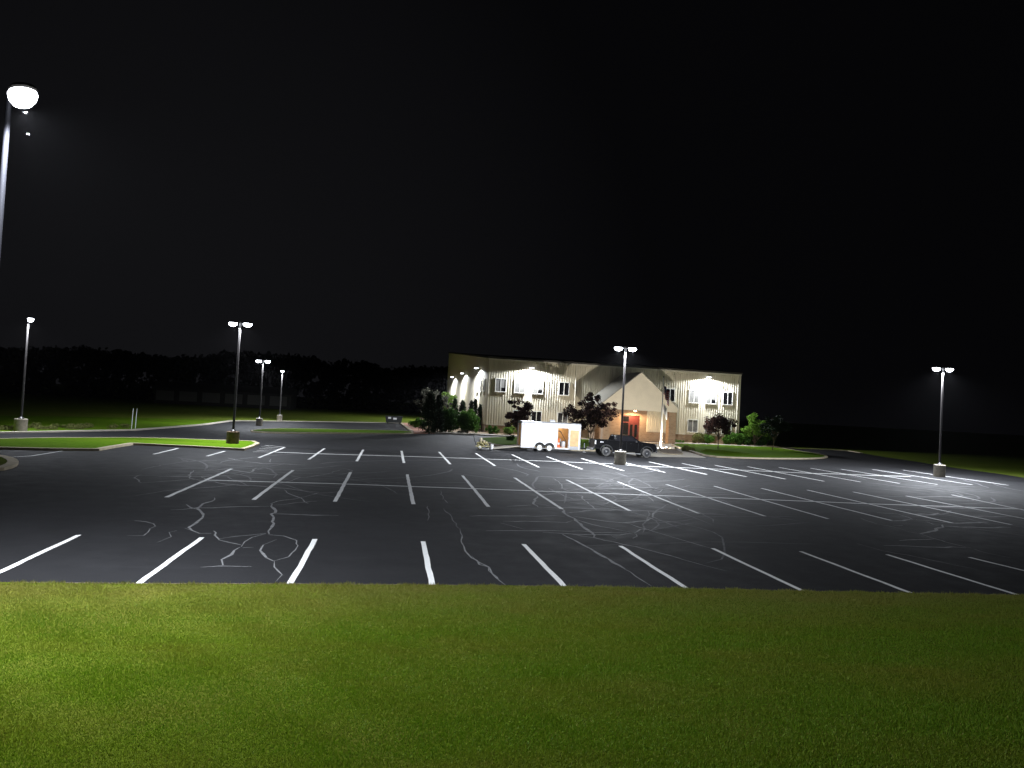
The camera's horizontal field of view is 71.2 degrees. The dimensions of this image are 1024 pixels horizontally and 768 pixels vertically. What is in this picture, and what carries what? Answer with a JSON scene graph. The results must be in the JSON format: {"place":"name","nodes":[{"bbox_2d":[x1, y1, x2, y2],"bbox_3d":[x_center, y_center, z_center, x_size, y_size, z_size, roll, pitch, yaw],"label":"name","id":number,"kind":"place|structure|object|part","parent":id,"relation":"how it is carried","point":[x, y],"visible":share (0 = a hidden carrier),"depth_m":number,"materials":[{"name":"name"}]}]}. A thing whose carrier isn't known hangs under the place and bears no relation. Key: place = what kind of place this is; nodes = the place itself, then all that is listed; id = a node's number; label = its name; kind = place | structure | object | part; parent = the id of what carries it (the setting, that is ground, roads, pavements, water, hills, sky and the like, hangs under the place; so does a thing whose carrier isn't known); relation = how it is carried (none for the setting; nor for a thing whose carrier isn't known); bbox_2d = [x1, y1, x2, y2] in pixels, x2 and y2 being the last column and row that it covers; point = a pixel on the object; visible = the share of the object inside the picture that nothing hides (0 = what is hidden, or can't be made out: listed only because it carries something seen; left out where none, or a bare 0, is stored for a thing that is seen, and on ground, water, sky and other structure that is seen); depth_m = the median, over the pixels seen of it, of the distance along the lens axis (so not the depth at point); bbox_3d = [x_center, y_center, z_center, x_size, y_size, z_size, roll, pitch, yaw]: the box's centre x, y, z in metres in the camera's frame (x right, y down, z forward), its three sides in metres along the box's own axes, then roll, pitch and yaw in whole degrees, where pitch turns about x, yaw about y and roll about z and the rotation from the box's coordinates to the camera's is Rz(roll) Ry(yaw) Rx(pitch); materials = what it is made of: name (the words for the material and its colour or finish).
{"place":"outdoors","nodes":[
{"label":"outdoors","id":0,"kind":"place"},
{"bbox_2d":[0,457,6,464],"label":"grass island","id":1,"kind":"structure","parent":0,"point":[3,461],"depth_m":31.26,"materials":[{"name":"green plant"}]},
{"bbox_2d":[0,416,226,430],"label":"field grass","id":2,"kind":"structure","parent":0,"point":[101,423],"depth_m":71.36,"materials":[{"name":"green plant"}]},
{"bbox_2d":[13,317,33,430],"bbox_3d":[-34.838,-0.662,51.134,0.966,8.300,1.073,3,-2,-10],"label":"lamp post","id":3,"kind":"object","parent":2,"relation":"on","point":[21,423],"visible":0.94,"depth_m":51.12,"materials":[{"name":"metal"}]},
{"bbox_2d":[0,422,129,429],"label":"weeds","id":4,"kind":"object","parent":2,"relation":"on","point":[54,427],"visible":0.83,"depth_m":57.85,"materials":[{"name":"green plant"}]},
{"bbox_2d":[0,437,254,447],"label":"grass island","id":5,"kind":"structure","parent":0,"point":[60,442],"depth_m":45.09,"materials":[{"name":"green plant"}]},
{"bbox_2d":[226,321,251,443],"bbox_3d":[-19.091,-0.040,49.563,1.475,8.650,0.836,4,-2,-27],"label":"lamp post","id":6,"kind":"object","parent":5,"relation":"on","point":[232,435],"visible":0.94,"depth_m":49.48,"materials":[{"name":"grey metal"}]},
{"bbox_2d":[253,428,410,432],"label":"grass island","id":7,"kind":"structure","parent":0,"point":[325,430],"depth_m":75.37,"materials":[{"name":"green plant"}]},
{"bbox_2d":[433,432,583,438],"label":"sidewalk","id":8,"kind":"structure","parent":0,"point":[475,434],"depth_m":86.45,"materials":[{"name":"concrete"}]},
{"bbox_2d":[0,578,1023,767],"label":"lawn","id":9,"kind":"structure","parent":0,"point":[202,759],"depth_m":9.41,"materials":[{"name":"green plant"}]},
{"bbox_2d":[0,82,37,256],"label":"lamp post","id":10,"kind":"object","parent":9,"relation":"on","point":[21,95],"visible":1,"depth_m":11.79,"materials":[{"name":"metal"}]},
{"bbox_2d":[0,382,1023,477],"bbox_3d":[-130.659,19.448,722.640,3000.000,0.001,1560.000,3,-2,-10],"label":"ground","id":11,"kind":"structure","parent":0,"point":[1003,454],"depth_m":136.21,"materials":[{"name":"green plant"}]},
{"bbox_2d":[0,345,447,412],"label":"wood","id":12,"kind":"object","parent":11,"relation":"on","point":[118,363],"visible":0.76,"depth_m":205.37,"materials":[{"name":"black plant"}]},
{"bbox_2d":[153,381,298,409],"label":"storage shed","id":13,"kind":"structure","parent":11,"relation":"on","point":[186,393],"depth_m":171.04,"materials":[{"name":"grey"}]},
{"bbox_2d":[156,390,173,400],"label":"door panel","id":14,"kind":"structure","parent":13,"relation":"in","point":[160,394],"depth_m":168.17,"materials":[{"name":"grey"}]},
{"bbox_2d":[179,391,196,401],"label":"door panel","id":15,"kind":"structure","parent":13,"relation":"in","point":[183,395],"depth_m":169.03,"materials":[{"name":"grey"}]},
{"bbox_2d":[202,392,219,402],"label":"door panel","id":16,"kind":"structure","parent":13,"relation":"in","point":[206,397],"depth_m":169.86,"materials":[{"name":"grey"}]},
{"bbox_2d":[225,394,242,403],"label":"door panel","id":17,"kind":"structure","parent":13,"relation":"in","point":[229,398],"depth_m":170.69,"materials":[{"name":"grey"}]},
{"bbox_2d":[247,395,264,404],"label":"door panel","id":18,"kind":"structure","parent":13,"relation":"in","point":[252,399],"depth_m":171.53,"materials":[{"name":"grey"}]},
{"bbox_2d":[269,396,286,405],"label":"door panel","id":19,"kind":"structure","parent":13,"relation":"in","point":[274,400],"depth_m":172.41,"materials":[{"name":"grey"}]},
{"bbox_2d":[403,423,434,433],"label":"brick walk","id":20,"kind":"structure","parent":11,"relation":"on","point":[416,430],"depth_m":90.82,"materials":[{"name":"brick"}]},
{"bbox_2d":[408,417,429,427],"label":"hosta","id":21,"kind":"object","parent":11,"relation":"on","point":[416,423],"visible":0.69,"depth_m":97.21,"materials":[{"name":"green plant"}]},
{"bbox_2d":[419,391,438,433],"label":"columnar evergreen","id":22,"kind":"object","parent":11,"relation":"on","point":[430,410],"visible":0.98,"depth_m":84.50,"materials":[{"name":"green plant"}]},
{"bbox_2d":[430,394,444,431],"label":"columnar evergreen","id":23,"kind":"object","parent":11,"relation":"on","point":[441,419],"visible":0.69,"depth_m":85.88,"materials":[{"name":"green plant"}]},
{"bbox_2d":[419,418,588,438],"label":"planting bed","id":24,"kind":"object","parent":11,"relation":"on","point":[471,431],"visible":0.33,"depth_m":94.16,"materials":[{"name":"brown soil"}]},
{"bbox_2d":[413,387,452,413],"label":"silver tree","id":25,"kind":"object","parent":24,"relation":"on","point":[436,393],"visible":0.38,"depth_m":101.08,"materials":[{"name":"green plant"}]},
{"bbox_2d":[442,392,456,408],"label":"lime tree","id":26,"kind":"object","parent":24,"relation":"on","point":[451,398],"visible":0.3,"depth_m":117.23,"materials":[{"name":"green plant"}]},
{"bbox_2d":[442,406,459,431],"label":"round bush","id":27,"kind":"object","parent":24,"relation":"on","point":[450,414],"visible":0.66,"depth_m":88.80,"materials":[{"name":"green plant"}]},
{"bbox_2d":[451,397,459,427],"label":"evergreen","id":28,"kind":"object","parent":24,"relation":"on","point":[455,405],"visible":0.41,"depth_m":102.49,"materials":[{"name":"green plant"}]},
{"bbox_2d":[456,399,466,428],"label":"evergreen","id":29,"kind":"object","parent":24,"relation":"on","point":[462,405],"visible":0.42,"depth_m":102.04,"materials":[{"name":"green plant"}]},
{"bbox_2d":[457,408,480,433],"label":"round bush","id":30,"kind":"object","parent":24,"relation":"on","point":[469,420],"visible":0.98,"depth_m":89.91,"materials":[{"name":"green plant"}]},
{"bbox_2d":[468,400,472,430],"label":"evergreen","id":31,"kind":"object","parent":24,"relation":"on","point":[470,404],"visible":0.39,"depth_m":100.34,"materials":[{"name":"green plant"}]},
{"bbox_2d":[471,398,477,430],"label":"evergreen","id":32,"kind":"object","parent":24,"relation":"on","point":[475,407],"visible":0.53,"depth_m":99.86,"materials":[{"name":"green plant"}]},
{"bbox_2d":[476,404,481,430],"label":"evergreen","id":33,"kind":"object","parent":24,"relation":"on","point":[479,413],"visible":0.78,"depth_m":99.48,"materials":[{"name":"green plant"}]},
{"bbox_2d":[485,425,499,433],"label":"shrub","id":34,"kind":"object","parent":24,"relation":"on","point":[491,430],"visible":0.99,"depth_m":91.74,"materials":[{"name":"green plant"}]},
{"bbox_2d":[503,425,516,434],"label":"shrub","id":35,"kind":"object","parent":24,"relation":"on","point":[510,429],"visible":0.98,"depth_m":91.98,"materials":[{"name":"green plant"}]},
{"bbox_2d":[0,421,1023,594],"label":"parking lot","id":36,"kind":"structure","parent":11,"relation":"on","point":[378,534],"depth_m":23.78,"materials":[{"name":"grey asphalt"}]},
{"bbox_2d":[0,455,18,470],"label":"kerb","id":37,"kind":"structure","parent":36,"relation":"on","point":[11,462],"depth_m":30.57,"materials":[{"name":"concrete"}]},
{"bbox_2d":[0,420,232,432],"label":"kerb","id":38,"kind":"structure","parent":36,"relation":"on","point":[112,429],"depth_m":58.01,"materials":[{"name":"concrete"}]},
{"bbox_2d":[0,437,259,450],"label":"kerb","id":39,"kind":"structure","parent":36,"relation":"on","point":[255,444],"depth_m":45.16,"materials":[{"name":"concrete"}]},
{"bbox_2d":[256,359,269,425],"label":"lamp post","id":40,"kind":"object","parent":36,"relation":"on","point":[259,420],"visible":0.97,"depth_m":80.82,"materials":[{"name":"metal"}]},
{"bbox_2d":[277,370,283,420],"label":"lamp post","id":41,"kind":"object","parent":36,"relation":"on","point":[279,416],"visible":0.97,"depth_m":97.08,"materials":[{"name":"metal"}]},
{"bbox_2d":[235,420,391,422],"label":"kerb","id":42,"kind":"structure","parent":36,"relation":"on","point":[315,421],"depth_m":101.45,"materials":[{"name":"concrete"}]},
{"bbox_2d":[250,428,412,433],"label":"kerb","id":43,"kind":"structure","parent":36,"relation":"on","point":[323,432],"depth_m":70.81,"materials":[{"name":"concrete"}]},
{"bbox_2d":[385,416,402,423],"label":"dumpster","id":44,"kind":"object","parent":36,"relation":"on","point":[395,419],"visible":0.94,"depth_m":113.64,"materials":[{"name":"black metal"}]},
{"bbox_2d":[472,434,489,448],"bbox_3d":[-2.653,4.862,60.157,1.578,1.194,0.570,3,-2,-4],"label":"line striper","id":45,"kind":"object","parent":36,"relation":"on","point":[480,444],"visible":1,"depth_m":60.02,"materials":[{"name":"beige plastic"}]},
{"bbox_2d":[18,445,1003,484],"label":"painted lines","id":46,"kind":"object","parent":36,"relation":"on","point":[360,454],"visible":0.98,"depth_m":49.17,"materials":[{"name":"paint"}]},
{"bbox_2d":[0,535,1023,594],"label":"painted lines","id":47,"kind":"object","parent":36,"relation":"on","point":[294,575],"visible":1,"depth_m":16.66,"materials":[{"name":"paint"}]},
{"bbox_2d":[493,420,586,451],"bbox_3d":[2.459,4.418,61.912,8.457,2.740,2.303,3,-2,-8],"label":"cargo trailer","id":48,"kind":"object","parent":36,"relation":"on","point":[539,436],"visible":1,"depth_m":61.01,"materials":[{"name":"white metal"}]},
{"bbox_3d":[-0.604,5.392,61.502,2.398,0.400,2.030,3,-2,-8],"label":"ramp door","id":49,"kind":"part","parent":48,"relation":"part of","materials":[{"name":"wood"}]},
{"bbox_3d":[5.307,4.753,61.178,0.930,1.730,0.078,3,-2,-8],"label":"side door","id":50,"kind":"part","parent":48,"relation":"part of","materials":[{"name":"beige wood"}]},
{"bbox_2d":[479,437,611,450],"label":"kerb","id":51,"kind":"structure","parent":36,"relation":"on","point":[531,448],"depth_m":65.14,"materials":[{"name":"concrete"}]},
{"bbox_2d":[134,458,1009,585],"bbox_3d":[5.907,4.963,29.856,43.670,0.002,27.621,3,-2,-10],"label":"crack seal","id":52,"kind":"object","parent":36,"relation":"on","point":[478,562],"visible":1,"depth_m":23.21,"materials":[{"name":"grey asphalt"}]},
{"bbox_2d":[133,454,1023,562],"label":"tyre scuffs","id":53,"kind":"object","parent":36,"relation":"on","point":[696,496],"visible":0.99,"depth_m":32.73,"materials":[{"name":"black rubber"}]},
{"bbox_2d":[165,469,1023,524],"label":"painted lines","id":54,"kind":"object","parent":36,"relation":"on","point":[409,486],"visible":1,"depth_m":31.46,"materials":[{"name":"paint"}]},
{"bbox_2d":[586,434,656,457],"bbox_3d":[9.198,5.197,60.510,5.948,1.820,2.210,3,-2,-8],"label":"pickup truck","id":55,"kind":"object","parent":36,"relation":"on","point":[631,444],"visible":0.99,"depth_m":59.68,"materials":[{"name":"black paint"}]},
{"bbox_3d":[10.029,4.587,59.765,0.920,0.400,0.129,3,-2,-8],"label":"side window","id":56,"kind":"part","parent":55,"relation":"part of","materials":[{"name":"black glass"}]},
{"bbox_2d":[614,345,636,464],"bbox_3d":[7.890,1.529,50.951,1.475,8.500,0.836,2,-2,23],"label":"lamp post","id":57,"kind":"object","parent":36,"relation":"on","point":[620,456],"visible":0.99,"depth_m":50.85,"materials":[{"name":"metal"}]},
{"bbox_2d":[671,444,827,458],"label":"kerb","id":58,"kind":"structure","parent":36,"relation":"on","point":[824,457],"depth_m":69.31,"materials":[{"name":"concrete"}]},
{"bbox_2d":[785,448,861,452],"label":"kerb","id":59,"kind":"structure","parent":36,"relation":"on","point":[824,449],"depth_m":98.16,"materials":[{"name":"concrete"}]},
{"bbox_2d":[932,366,952,476],"bbox_3d":[33.718,2.983,56.212,1.475,8.700,0.836,2,-2,27],"label":"lamp post","id":60,"kind":"object","parent":36,"relation":"on","point":[939,468],"visible":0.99,"depth_m":56.13,"materials":[{"name":"metal"}]},
{"bbox_2d":[31,582,1007,594],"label":"soil edge","id":61,"kind":"structure","parent":11,"relation":"on","point":[418,584],"depth_m":14.21,"materials":[{"name":"brown soil"}]},
{"bbox_2d":[447,352,742,443],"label":"metal building","id":62,"kind":"structure","parent":11,"relation":"on","point":[549,389],"depth_m":97.44,"materials":[{"name":"beige metal"}]},
{"bbox_2d":[494,378,506,391],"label":"window","id":63,"kind":"structure","parent":62,"relation":"in","point":[500,383],"depth_m":95.87,"materials":[{"name":"white glass"}]},
{"bbox_2d":[514,379,524,393],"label":"window","id":64,"kind":"structure","parent":62,"relation":"in","point":[519,385],"depth_m":96.29,"materials":[{"name":"white glass"}]},
{"bbox_2d":[531,411,541,420],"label":"window","id":65,"kind":"structure","parent":62,"relation":"in","point":[537,415],"depth_m":96.59,"materials":[{"name":"white"}]},
{"bbox_2d":[532,380,543,394],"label":"window","id":66,"kind":"structure","parent":62,"relation":"in","point":[537,387],"depth_m":96.71,"materials":[{"name":"white glass"}]},
{"bbox_2d":[557,412,567,422],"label":"window","id":67,"kind":"structure","parent":62,"relation":"in","point":[560,418],"depth_m":97.16,"materials":[{"name":"white"}]},
{"bbox_2d":[558,382,569,395],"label":"window","id":68,"kind":"structure","parent":62,"relation":"in","point":[564,387],"depth_m":97.33,"materials":[{"name":"white"}]},
{"bbox_2d":[629,423,633,435],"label":"door","id":69,"kind":"structure","parent":62,"relation":"in","point":[631,425],"depth_m":96.12,"materials":[{"name":"red"}]},
{"bbox_2d":[633,423,637,438],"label":"door","id":70,"kind":"structure","parent":62,"relation":"in","point":[635,428],"depth_m":96.22,"materials":[{"name":"red"}]},
{"bbox_2d":[667,388,674,401],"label":"window","id":71,"kind":"structure","parent":62,"relation":"in","point":[671,391],"depth_m":99.90,"materials":[{"name":"white"}]},
{"bbox_2d":[687,419,697,432],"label":"window","id":72,"kind":"structure","parent":62,"relation":"in","point":[692,424],"depth_m":100.29,"materials":[{"name":"white glass"}]},
{"bbox_2d":[688,390,699,402],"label":"window","id":73,"kind":"structure","parent":62,"relation":"in","point":[693,397],"depth_m":100.44,"materials":[{"name":"white glass"}]},
{"bbox_2d":[705,391,716,403],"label":"window","id":74,"kind":"structure","parent":62,"relation":"in","point":[711,396],"depth_m":100.86,"materials":[{"name":"white glass"}]},
{"bbox_2d":[722,392,732,404],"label":"window","id":75,"kind":"structure","parent":62,"relation":"in","point":[727,399],"depth_m":101.28,"materials":[{"name":"white"}]},
{"bbox_2d":[664,441,777,446],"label":"planting bed","id":76,"kind":"object","parent":11,"relation":"on","point":[726,444],"visible":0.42,"depth_m":100.07,"materials":[{"name":"brown soil"}]},
{"bbox_2d":[692,432,705,442],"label":"shrub","id":77,"kind":"object","parent":76,"relation":"on","point":[699,438],"visible":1,"depth_m":97.01,"materials":[{"name":"green plant"}]},
{"bbox_2d":[703,433,714,443],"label":"shrub","id":78,"kind":"object","parent":76,"relation":"on","point":[709,439],"visible":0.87,"depth_m":97.30,"materials":[{"name":"green plant"}]},
{"bbox_2d":[721,432,736,444],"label":"shrub","id":79,"kind":"object","parent":76,"relation":"on","point":[729,439],"visible":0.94,"depth_m":97.91,"materials":[{"name":"green plant"}]},
{"bbox_2d":[734,433,746,444],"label":"shrub","id":80,"kind":"object","parent":76,"relation":"on","point":[739,440],"visible":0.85,"depth_m":98.24,"materials":[{"name":"green plant"}]},
{"bbox_2d":[742,434,756,445],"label":"shrub","id":81,"kind":"object","parent":76,"relation":"on","point":[748,440],"visible":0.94,"depth_m":98.43,"materials":[{"name":"green plant"}]},
{"bbox_2d":[740,413,770,445],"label":"round tree","id":82,"kind":"object","parent":76,"relation":"on","point":[753,428],"visible":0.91,"depth_m":97.83,"materials":[{"name":"green plant"}]},
{"bbox_2d":[755,435,769,445],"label":"shrub","id":83,"kind":"object","parent":76,"relation":"on","point":[762,441],"visible":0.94,"depth_m":98.33,"materials":[{"name":"green plant"}]},
{"bbox_2d":[761,423,776,445],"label":"round tree","id":84,"kind":"object","parent":76,"relation":"on","point":[769,437],"visible":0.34,"depth_m":98.57,"materials":[{"name":"green plant"}]},
{"bbox_2d":[0,0,1023,435],"label":"sky","id":85,"kind":"structure","parent":0,"point":[820,203],"materials":[{"name":"black"}]},
{"bbox_2d":[482,437,603,449],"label":"front lawn","id":86,"kind":"structure","parent":0,"point":[500,440],"depth_m":74.25,"materials":[{"name":"green plant"}]},
{"bbox_2d":[505,434,514,439],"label":"hosta","id":87,"kind":"object","parent":86,"relation":"on","point":[511,437],"visible":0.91,"depth_m":75.90,"materials":[{"name":"green plant"}]},
{"bbox_2d":[504,399,533,429],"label":"purple tree","id":88,"kind":"object","parent":86,"relation":"on","point":[523,413],"visible":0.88,"depth_m":72.75,"materials":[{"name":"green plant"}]},
{"bbox_2d":[561,392,618,438],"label":"purple tree","id":89,"kind":"object","parent":86,"relation":"on","point":[590,414],"visible":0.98,"depth_m":84.46,"materials":[{"name":"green plant"}]},
{"bbox_2d":[626,442,705,457],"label":"plaza","id":90,"kind":"structure","parent":0,"point":[684,454],"depth_m":67.52,"materials":[{"name":"concrete"}]},
{"bbox_2d":[659,448,681,453],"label":"planting bed","id":91,"kind":"object","parent":90,"relation":"on","point":[669,451],"visible":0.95,"depth_m":71.72,"materials":[{"name":"brown soil"}]},
{"bbox_2d":[658,376,663,448],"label":"flagpole","id":92,"kind":"object","parent":91,"relation":"on","point":[661,416],"visible":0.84,"depth_m":77.38,"materials":[{"name":"white metal"}]},
{"bbox_2d":[663,404,666,418],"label":"flag","id":93,"kind":"object","parent":92,"relation":"attached to","point":[665,410],"visible":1,"depth_m":77.37,"materials":[{"name":"white fabric"}]},
{"bbox_2d":[664,386,668,405],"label":"flag","id":94,"kind":"object","parent":92,"relation":"attached to","point":[666,393],"visible":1,"depth_m":77.32,"materials":[{"name":"fabric"}]},
{"bbox_2d":[658,447,683,454],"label":"kerb","id":95,"kind":"structure","parent":90,"relation":"on","point":[671,454],"depth_m":68.34,"materials":[{"name":"concrete"}]},
{"bbox_2d":[675,442,790,447],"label":"sidewalk","id":96,"kind":"structure","parent":0,"point":[733,445],"depth_m":95.51,"materials":[{"name":"concrete"}]},
{"bbox_2d":[674,444,823,457],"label":"front lawn","id":97,"kind":"structure","parent":0,"point":[740,451],"depth_m":79.61,"materials":[{"name":"green plant"}]},
{"bbox_2d":[674,445,694,450],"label":"ornamental grass","id":98,"kind":"object","parent":97,"relation":"on","point":[685,448],"depth_m":75.17,"materials":[{"name":"green plant"}]},
{"bbox_2d":[703,413,737,448],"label":"purple tree","id":99,"kind":"object","parent":97,"relation":"on","point":[719,421],"visible":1,"depth_m":82.46,"materials":[{"name":"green plant"}]},
{"bbox_2d":[759,415,792,449],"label":"lawn tree","id":100,"kind":"object","parent":97,"relation":"on","point":[774,424],"visible":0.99,"depth_m":87.79,"materials":[{"name":"green plant"}]}
]}

